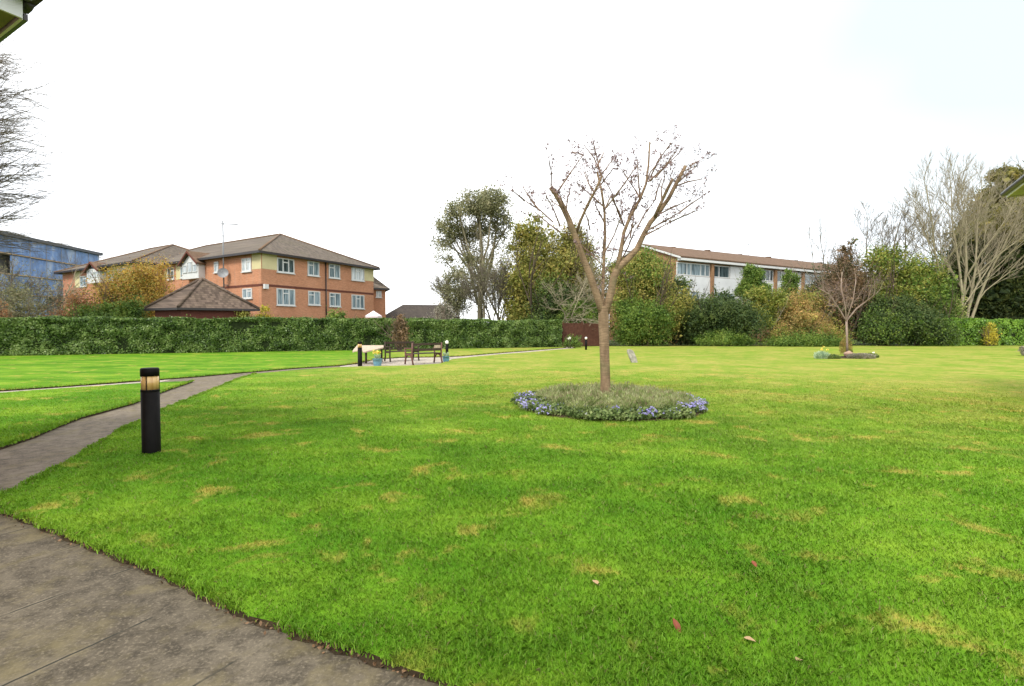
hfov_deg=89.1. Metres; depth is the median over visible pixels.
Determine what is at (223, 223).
tv aerial
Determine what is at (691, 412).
ground cover plant
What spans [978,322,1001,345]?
shrub
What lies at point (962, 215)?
bare tree
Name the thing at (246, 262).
window
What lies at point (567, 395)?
lavender plant
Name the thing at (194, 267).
window
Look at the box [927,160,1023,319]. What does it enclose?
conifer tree
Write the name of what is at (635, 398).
lavender plant
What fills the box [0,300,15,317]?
shrub
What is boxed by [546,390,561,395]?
lavender plant
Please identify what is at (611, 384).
lavender plant
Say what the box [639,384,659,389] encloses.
lavender plant
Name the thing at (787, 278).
tree
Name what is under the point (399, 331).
shrub
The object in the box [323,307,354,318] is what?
shrub
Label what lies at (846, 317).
ornamental tree
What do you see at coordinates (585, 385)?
lavender plant
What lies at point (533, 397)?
ground cover plant
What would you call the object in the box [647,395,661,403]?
lavender plant
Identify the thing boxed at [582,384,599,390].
lavender plant
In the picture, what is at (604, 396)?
lavender plant
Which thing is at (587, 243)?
tree
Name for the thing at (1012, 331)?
laurel hedge
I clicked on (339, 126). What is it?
sky
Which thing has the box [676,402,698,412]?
violet plant
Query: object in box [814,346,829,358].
daffodil clump
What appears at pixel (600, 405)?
lavender plant
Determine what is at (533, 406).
ground cover plant
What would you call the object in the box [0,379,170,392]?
side path
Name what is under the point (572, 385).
lavender plant
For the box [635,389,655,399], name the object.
lavender plant
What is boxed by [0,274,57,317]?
shrub
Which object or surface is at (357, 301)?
window
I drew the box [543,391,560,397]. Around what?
lavender plant
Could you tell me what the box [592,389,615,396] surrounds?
lavender plant
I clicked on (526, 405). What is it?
violet plant
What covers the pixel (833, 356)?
heather plant
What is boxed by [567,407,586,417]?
ground cover plant
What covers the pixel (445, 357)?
plant pot
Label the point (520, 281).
tree
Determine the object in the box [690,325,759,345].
shrub
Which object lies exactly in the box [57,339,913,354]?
ground
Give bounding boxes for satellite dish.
[217,268,227,277]
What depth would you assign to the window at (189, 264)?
45.54 m
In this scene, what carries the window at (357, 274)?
in the apartment block at (281, 275)
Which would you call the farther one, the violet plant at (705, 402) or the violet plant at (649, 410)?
the violet plant at (705, 402)
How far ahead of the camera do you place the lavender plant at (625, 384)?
10.79 m
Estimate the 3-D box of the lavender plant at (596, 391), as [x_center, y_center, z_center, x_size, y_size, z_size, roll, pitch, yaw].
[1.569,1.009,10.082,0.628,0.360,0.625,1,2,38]
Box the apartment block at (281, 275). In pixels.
[54,233,389,318]
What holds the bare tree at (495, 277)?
on the ground at (618, 344)
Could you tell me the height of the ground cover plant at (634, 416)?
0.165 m
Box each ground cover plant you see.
[510,395,526,403]
[523,395,541,400]
[531,402,546,410]
[538,401,558,406]
[544,403,569,415]
[561,405,574,416]
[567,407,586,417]
[572,408,595,418]
[582,408,611,419]
[607,408,626,418]
[607,408,632,420]
[620,409,641,420]
[623,406,648,419]
[643,406,664,418]
[656,408,671,418]
[664,409,683,418]
[673,406,695,418]
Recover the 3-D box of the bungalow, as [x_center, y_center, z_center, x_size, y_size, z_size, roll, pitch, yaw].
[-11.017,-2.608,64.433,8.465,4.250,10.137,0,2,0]
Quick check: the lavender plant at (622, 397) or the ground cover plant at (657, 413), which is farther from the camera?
the lavender plant at (622, 397)
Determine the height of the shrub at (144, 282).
7.410 m
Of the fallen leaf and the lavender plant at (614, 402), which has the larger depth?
the lavender plant at (614, 402)
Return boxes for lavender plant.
[532,389,546,395]
[532,392,548,398]
[538,386,555,393]
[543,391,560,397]
[545,382,572,393]
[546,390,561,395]
[550,394,574,404]
[551,391,578,403]
[559,382,583,389]
[562,388,582,395]
[565,397,593,411]
[572,392,603,406]
[573,388,601,397]
[576,381,598,389]
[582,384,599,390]
[582,387,597,393]
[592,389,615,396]
[593,401,615,410]
[594,380,618,388]
[594,391,622,404]
[602,397,620,406]
[604,386,631,399]
[610,381,638,389]
[614,392,636,401]
[615,399,642,411]
[621,392,654,406]
[625,385,642,391]
[630,386,657,395]
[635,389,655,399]
[638,397,664,412]
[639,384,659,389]
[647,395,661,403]
[650,387,666,392]
[650,390,681,401]
[657,396,682,407]
[658,387,678,393]
[673,391,698,402]
[676,396,691,405]
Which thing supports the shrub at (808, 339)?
on the lawn at (964, 363)
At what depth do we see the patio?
23.95 m
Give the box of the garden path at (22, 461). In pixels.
[0,366,339,487]
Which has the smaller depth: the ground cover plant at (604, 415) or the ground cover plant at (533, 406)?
the ground cover plant at (604, 415)
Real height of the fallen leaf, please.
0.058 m
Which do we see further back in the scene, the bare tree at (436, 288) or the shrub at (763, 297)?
the bare tree at (436, 288)
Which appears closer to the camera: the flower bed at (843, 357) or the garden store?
the flower bed at (843, 357)
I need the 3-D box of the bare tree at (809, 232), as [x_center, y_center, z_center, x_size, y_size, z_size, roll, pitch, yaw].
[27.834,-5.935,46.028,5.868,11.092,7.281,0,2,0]
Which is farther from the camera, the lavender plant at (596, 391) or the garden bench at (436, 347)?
the garden bench at (436, 347)
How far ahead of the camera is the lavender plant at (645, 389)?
10.00 m
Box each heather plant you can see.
[827,354,840,358]
[846,353,875,358]
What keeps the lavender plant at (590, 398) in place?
on the flower bed at (640, 420)
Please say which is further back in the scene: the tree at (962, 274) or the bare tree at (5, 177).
the tree at (962, 274)
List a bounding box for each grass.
[0,347,566,446]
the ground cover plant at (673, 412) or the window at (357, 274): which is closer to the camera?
the ground cover plant at (673, 412)
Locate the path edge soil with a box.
[0,514,408,677]
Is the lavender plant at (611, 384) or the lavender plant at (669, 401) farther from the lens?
the lavender plant at (611, 384)
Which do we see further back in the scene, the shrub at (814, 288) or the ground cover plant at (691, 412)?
the shrub at (814, 288)
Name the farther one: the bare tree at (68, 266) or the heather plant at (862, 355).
the bare tree at (68, 266)
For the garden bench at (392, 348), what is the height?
0.895 m
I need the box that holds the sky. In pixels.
[0,0,1023,319]
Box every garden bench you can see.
[384,341,419,361]
[404,342,442,364]
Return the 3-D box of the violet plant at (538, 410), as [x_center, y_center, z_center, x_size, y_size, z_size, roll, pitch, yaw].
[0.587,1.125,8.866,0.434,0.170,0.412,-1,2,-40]
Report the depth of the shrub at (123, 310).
33.35 m
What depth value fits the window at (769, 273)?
56.88 m
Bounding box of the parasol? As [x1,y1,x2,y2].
[365,311,381,317]
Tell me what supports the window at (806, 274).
in the terraced houses
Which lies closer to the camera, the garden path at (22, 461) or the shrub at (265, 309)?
the garden path at (22, 461)
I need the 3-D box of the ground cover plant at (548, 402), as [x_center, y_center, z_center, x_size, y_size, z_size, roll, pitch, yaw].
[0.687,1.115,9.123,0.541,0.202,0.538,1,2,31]
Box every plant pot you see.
[372,349,381,365]
[442,352,449,361]
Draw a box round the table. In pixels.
[353,345,383,362]
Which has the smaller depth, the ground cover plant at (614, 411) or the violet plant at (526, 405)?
the ground cover plant at (614, 411)
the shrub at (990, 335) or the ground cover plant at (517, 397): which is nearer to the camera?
the ground cover plant at (517, 397)
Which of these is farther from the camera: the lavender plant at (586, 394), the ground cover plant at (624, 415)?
the lavender plant at (586, 394)
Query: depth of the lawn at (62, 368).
21.38 m
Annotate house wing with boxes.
[0,0,42,42]
[1000,174,1023,197]
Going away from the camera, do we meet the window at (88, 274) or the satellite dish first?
the satellite dish
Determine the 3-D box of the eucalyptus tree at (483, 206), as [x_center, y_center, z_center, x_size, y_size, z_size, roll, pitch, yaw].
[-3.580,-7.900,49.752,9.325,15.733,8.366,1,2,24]
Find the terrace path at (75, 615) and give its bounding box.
[0,485,441,685]
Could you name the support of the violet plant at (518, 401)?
on the flower bed at (640, 420)
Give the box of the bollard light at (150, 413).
[140,367,160,453]
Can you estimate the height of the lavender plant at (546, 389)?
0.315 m
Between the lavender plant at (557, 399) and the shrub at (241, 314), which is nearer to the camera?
the lavender plant at (557, 399)
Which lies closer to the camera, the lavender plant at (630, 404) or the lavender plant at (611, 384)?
the lavender plant at (630, 404)
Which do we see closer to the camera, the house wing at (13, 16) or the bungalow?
the house wing at (13, 16)
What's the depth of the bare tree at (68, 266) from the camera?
76.01 m
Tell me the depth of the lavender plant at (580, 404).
8.81 m
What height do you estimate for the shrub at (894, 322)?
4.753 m
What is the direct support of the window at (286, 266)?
in the apartment block at (281, 275)
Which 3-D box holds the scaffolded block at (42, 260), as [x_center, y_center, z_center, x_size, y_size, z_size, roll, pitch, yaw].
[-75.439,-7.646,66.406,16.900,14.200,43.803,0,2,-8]
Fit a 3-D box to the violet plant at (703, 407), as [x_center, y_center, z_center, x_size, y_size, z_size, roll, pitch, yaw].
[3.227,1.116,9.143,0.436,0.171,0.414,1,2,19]
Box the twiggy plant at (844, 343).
[838,337,852,353]
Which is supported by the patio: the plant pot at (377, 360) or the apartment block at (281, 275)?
the plant pot at (377, 360)
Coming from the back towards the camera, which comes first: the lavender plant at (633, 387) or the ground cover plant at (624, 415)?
the lavender plant at (633, 387)
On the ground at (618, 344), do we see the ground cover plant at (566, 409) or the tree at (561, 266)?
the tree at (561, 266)
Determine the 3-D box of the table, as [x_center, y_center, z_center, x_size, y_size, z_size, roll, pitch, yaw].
[-6.094,0.469,21.875,1.414,0.716,1.900,0,2,0]
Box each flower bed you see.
[525,408,706,421]
[841,356,869,358]
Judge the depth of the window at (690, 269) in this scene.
50.81 m
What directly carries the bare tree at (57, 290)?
on the ground at (618, 344)
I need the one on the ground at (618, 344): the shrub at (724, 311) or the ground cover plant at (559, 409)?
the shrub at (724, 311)
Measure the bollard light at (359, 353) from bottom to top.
0.960 m
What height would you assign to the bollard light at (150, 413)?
1.055 m
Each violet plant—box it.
[514,390,534,396]
[515,397,529,405]
[519,401,537,410]
[535,404,556,414]
[631,406,657,418]
[635,409,652,418]
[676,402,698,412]
[689,402,707,412]
[695,398,707,404]
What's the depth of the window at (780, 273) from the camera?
57.88 m
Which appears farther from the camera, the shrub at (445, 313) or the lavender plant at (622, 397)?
the shrub at (445, 313)
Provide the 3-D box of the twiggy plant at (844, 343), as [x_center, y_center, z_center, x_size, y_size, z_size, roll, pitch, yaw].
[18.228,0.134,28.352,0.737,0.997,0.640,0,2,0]
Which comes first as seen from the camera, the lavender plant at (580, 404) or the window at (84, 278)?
the lavender plant at (580, 404)
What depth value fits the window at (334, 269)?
47.54 m
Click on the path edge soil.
(368, 660)
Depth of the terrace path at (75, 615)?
2.57 m
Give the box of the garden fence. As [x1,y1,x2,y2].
[562,321,598,346]
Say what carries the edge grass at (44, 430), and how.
on the lawn at (62, 368)
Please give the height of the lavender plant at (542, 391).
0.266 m
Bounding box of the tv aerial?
[221,220,237,287]
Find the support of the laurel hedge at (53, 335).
on the lawn at (62, 368)
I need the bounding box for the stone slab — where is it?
[627,349,637,362]
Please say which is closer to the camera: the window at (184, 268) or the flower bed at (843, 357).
the flower bed at (843, 357)
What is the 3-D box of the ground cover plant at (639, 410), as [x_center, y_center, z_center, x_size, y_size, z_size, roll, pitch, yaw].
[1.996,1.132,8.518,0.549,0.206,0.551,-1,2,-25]
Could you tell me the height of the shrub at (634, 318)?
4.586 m
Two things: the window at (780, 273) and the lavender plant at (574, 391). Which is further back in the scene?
the window at (780, 273)
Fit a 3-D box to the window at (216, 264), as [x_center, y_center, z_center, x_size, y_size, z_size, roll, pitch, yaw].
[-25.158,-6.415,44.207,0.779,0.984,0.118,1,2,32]
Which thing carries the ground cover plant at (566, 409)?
on the flower bed at (640, 420)
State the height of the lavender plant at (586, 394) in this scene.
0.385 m
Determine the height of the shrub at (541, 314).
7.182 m
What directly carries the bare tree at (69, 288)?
on the ground at (618, 344)
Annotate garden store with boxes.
[144,277,259,318]
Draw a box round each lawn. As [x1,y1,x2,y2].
[0,345,1023,685]
[0,347,558,391]
[0,381,192,449]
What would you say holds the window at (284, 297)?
in the apartment block at (281, 275)
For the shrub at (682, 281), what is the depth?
44.54 m
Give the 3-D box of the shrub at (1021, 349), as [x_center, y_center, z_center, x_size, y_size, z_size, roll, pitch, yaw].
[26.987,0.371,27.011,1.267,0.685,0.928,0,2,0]
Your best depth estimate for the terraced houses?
53.63 m
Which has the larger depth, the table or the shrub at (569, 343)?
the shrub at (569, 343)
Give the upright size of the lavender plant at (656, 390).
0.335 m
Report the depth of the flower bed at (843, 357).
24.65 m
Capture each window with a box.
[80,276,86,286]
[87,269,92,277]
[167,267,174,280]
[182,265,186,272]
[187,262,191,272]
[192,264,196,271]
[213,262,218,273]
[241,258,251,272]
[242,288,252,298]
[276,257,295,274]
[276,288,295,306]
[307,261,319,276]
[308,291,320,305]
[329,263,340,279]
[329,293,341,307]
[351,267,364,281]
[351,295,364,309]
[375,291,381,297]
[676,262,709,276]
[714,265,729,277]
[761,269,772,281]
[777,271,785,281]
[805,273,818,284]
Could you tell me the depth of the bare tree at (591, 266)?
43.97 m
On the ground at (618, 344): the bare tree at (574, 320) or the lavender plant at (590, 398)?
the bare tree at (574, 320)
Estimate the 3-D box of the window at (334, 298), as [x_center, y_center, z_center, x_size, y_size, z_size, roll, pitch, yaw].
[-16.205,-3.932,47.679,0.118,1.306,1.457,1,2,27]
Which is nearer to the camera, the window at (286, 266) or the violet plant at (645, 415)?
the violet plant at (645, 415)
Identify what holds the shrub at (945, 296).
on the ground at (618, 344)
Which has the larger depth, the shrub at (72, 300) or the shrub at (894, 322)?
the shrub at (894, 322)
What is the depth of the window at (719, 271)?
52.95 m
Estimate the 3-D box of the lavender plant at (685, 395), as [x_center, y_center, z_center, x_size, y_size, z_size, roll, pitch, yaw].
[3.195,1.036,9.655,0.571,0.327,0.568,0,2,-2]
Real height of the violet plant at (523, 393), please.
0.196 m
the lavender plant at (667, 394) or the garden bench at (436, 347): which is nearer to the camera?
the lavender plant at (667, 394)
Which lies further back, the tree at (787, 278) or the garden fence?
the tree at (787, 278)
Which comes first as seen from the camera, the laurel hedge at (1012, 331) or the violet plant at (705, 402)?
the violet plant at (705, 402)
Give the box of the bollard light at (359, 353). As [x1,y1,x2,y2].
[358,342,361,365]
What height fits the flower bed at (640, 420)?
0.070 m
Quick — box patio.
[340,347,572,366]
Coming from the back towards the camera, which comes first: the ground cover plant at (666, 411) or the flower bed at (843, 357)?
the flower bed at (843, 357)
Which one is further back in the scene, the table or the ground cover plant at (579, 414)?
the table
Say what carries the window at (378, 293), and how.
in the apartment block at (281, 275)
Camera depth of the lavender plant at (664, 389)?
10.47 m
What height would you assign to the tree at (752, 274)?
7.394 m
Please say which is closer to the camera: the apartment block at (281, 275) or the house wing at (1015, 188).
the house wing at (1015, 188)
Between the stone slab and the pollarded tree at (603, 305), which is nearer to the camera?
the pollarded tree at (603, 305)
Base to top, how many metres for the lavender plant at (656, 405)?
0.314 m
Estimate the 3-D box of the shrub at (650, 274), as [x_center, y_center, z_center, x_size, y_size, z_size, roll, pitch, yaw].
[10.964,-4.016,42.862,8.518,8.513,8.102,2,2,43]
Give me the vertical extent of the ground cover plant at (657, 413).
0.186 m
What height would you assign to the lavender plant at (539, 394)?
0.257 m
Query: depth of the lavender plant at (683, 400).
9.20 m
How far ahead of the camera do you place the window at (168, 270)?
48.37 m
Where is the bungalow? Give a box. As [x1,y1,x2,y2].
[386,305,457,319]
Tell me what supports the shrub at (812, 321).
on the lawn at (964, 363)
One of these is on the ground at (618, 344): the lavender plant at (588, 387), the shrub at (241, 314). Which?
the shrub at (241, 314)
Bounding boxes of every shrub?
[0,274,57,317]
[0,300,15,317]
[34,284,100,316]
[58,294,152,317]
[73,242,184,317]
[234,310,258,321]
[250,304,295,317]
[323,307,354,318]
[374,312,409,350]
[426,299,460,319]
[509,265,605,339]
[546,294,614,330]
[561,333,583,347]
[600,245,701,345]
[609,290,676,345]
[664,275,708,344]
[670,284,776,345]
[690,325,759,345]
[740,284,790,344]
[758,325,856,346]
[761,306,857,343]
[776,277,854,334]
[797,261,871,334]
[848,288,966,345]
[908,258,974,322]
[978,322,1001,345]
[1018,346,1023,354]
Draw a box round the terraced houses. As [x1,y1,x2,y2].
[608,244,863,341]
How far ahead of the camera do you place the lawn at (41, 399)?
10.47 m
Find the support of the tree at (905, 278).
on the ground at (618, 344)
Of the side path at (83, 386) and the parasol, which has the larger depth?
the parasol
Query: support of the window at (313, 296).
in the apartment block at (281, 275)
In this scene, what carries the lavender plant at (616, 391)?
on the flower bed at (640, 420)
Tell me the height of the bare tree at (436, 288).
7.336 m
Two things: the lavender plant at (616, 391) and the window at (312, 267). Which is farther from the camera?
the window at (312, 267)
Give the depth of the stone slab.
21.96 m
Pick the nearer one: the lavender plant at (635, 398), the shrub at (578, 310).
the lavender plant at (635, 398)
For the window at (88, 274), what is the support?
in the apartment block at (281, 275)
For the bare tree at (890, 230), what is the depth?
45.48 m
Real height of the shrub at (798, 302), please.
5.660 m
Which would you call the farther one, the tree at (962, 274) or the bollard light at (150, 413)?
the tree at (962, 274)
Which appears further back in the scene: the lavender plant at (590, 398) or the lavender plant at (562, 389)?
the lavender plant at (562, 389)
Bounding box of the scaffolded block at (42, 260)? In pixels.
[0,232,102,316]
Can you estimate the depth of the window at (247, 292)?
41.85 m
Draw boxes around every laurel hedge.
[0,314,562,355]
[915,317,1023,345]
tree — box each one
[0,36,83,265]
[0,250,94,316]
[43,263,91,315]
[51,251,114,286]
[423,176,522,319]
[426,270,476,318]
[451,255,522,319]
[488,208,595,320]
[497,125,716,393]
[501,220,612,313]
[537,213,621,324]
[538,256,620,318]
[538,276,612,335]
[717,262,792,343]
[775,268,823,307]
[777,211,861,303]
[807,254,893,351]
[830,195,959,278]
[850,238,960,344]
[887,146,1023,317]
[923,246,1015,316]
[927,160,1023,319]
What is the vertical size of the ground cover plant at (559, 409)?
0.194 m
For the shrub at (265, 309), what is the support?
on the ground at (618, 344)

